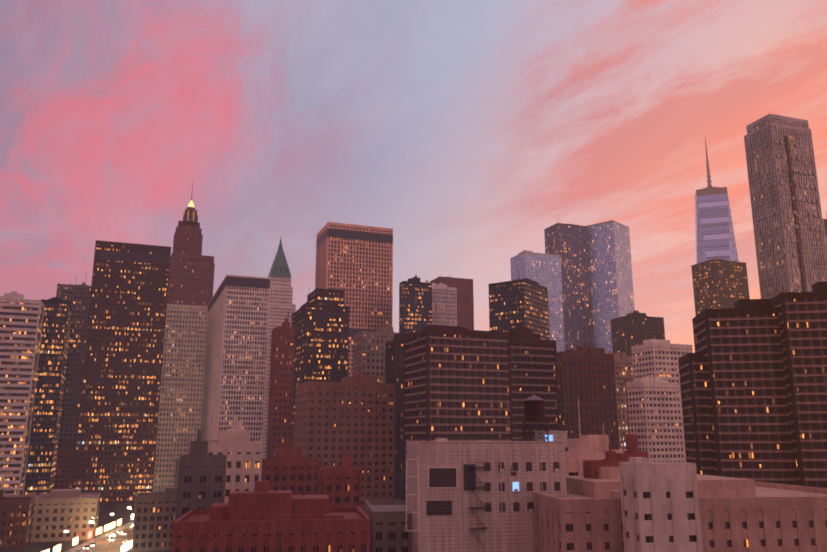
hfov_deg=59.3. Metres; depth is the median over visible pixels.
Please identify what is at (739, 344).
brown block
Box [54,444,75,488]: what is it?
building
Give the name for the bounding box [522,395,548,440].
water tower
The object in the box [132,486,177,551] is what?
building
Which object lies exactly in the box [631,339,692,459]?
building
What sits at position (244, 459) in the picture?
white classical building
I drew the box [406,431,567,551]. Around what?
building
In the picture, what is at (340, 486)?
building
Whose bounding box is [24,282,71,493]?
skyscraper
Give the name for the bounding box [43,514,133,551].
street shopfronts
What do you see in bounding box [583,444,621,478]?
building
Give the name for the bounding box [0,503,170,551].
ground
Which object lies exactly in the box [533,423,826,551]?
pink building
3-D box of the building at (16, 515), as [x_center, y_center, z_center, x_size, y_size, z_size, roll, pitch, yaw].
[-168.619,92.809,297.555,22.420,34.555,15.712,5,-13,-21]
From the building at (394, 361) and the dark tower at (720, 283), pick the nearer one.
the building at (394, 361)
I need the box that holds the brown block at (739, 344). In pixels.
[692,284,796,484]
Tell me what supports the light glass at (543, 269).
on the ground
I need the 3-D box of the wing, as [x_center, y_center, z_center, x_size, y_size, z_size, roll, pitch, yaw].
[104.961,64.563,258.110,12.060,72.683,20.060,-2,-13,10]
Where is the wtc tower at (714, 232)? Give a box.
[695,138,738,263]
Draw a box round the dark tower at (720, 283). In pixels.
[691,251,749,315]
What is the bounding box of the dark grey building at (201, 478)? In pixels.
[175,430,226,519]
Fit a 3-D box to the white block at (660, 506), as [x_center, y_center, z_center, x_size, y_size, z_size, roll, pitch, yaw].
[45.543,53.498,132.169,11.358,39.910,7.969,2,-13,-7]
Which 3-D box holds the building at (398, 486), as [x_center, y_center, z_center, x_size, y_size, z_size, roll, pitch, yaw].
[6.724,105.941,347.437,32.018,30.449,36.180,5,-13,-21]
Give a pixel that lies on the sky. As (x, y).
(467, 130)
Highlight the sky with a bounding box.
[0,0,826,352]
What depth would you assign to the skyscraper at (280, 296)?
775.65 m
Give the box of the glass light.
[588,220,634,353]
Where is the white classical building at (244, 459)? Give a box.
[207,387,262,502]
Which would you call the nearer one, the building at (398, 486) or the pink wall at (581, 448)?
the pink wall at (581, 448)
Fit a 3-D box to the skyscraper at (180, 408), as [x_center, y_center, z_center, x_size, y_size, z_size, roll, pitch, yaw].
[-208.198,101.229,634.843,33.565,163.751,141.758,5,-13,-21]
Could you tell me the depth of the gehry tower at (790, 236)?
493.11 m
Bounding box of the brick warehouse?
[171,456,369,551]
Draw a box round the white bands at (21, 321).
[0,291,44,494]
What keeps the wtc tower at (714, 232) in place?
on the ground
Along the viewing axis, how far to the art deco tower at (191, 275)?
664.54 m
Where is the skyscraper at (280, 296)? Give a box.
[262,238,295,458]
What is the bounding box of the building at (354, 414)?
[294,359,394,510]
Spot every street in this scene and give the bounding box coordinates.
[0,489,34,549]
[65,521,132,551]
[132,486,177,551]
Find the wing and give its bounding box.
[678,352,715,475]
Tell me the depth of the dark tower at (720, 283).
819.83 m
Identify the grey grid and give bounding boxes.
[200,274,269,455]
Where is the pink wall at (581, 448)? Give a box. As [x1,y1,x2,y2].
[565,398,622,475]
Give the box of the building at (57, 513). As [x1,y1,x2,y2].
[3,489,99,542]
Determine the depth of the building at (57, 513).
314.08 m
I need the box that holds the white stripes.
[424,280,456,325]
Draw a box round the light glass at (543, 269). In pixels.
[510,250,564,351]
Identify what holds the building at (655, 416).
on the ground
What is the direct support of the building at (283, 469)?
on the ground
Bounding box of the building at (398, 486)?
[394,470,403,499]
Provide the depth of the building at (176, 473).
538.60 m
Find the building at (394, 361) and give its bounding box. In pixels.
[385,322,407,472]
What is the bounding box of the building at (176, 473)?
[174,458,178,485]
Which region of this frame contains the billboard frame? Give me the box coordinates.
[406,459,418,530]
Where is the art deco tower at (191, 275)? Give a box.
[167,184,214,305]
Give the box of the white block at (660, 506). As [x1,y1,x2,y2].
[619,457,702,551]
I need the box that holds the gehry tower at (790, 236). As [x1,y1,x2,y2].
[744,114,826,298]
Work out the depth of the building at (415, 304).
631.04 m
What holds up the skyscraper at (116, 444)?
on the ground
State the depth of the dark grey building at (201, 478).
168.20 m
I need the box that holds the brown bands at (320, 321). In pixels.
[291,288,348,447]
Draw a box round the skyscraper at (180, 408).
[153,304,207,491]
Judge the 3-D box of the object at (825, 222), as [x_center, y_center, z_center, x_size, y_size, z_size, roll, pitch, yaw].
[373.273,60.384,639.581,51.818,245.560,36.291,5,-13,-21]

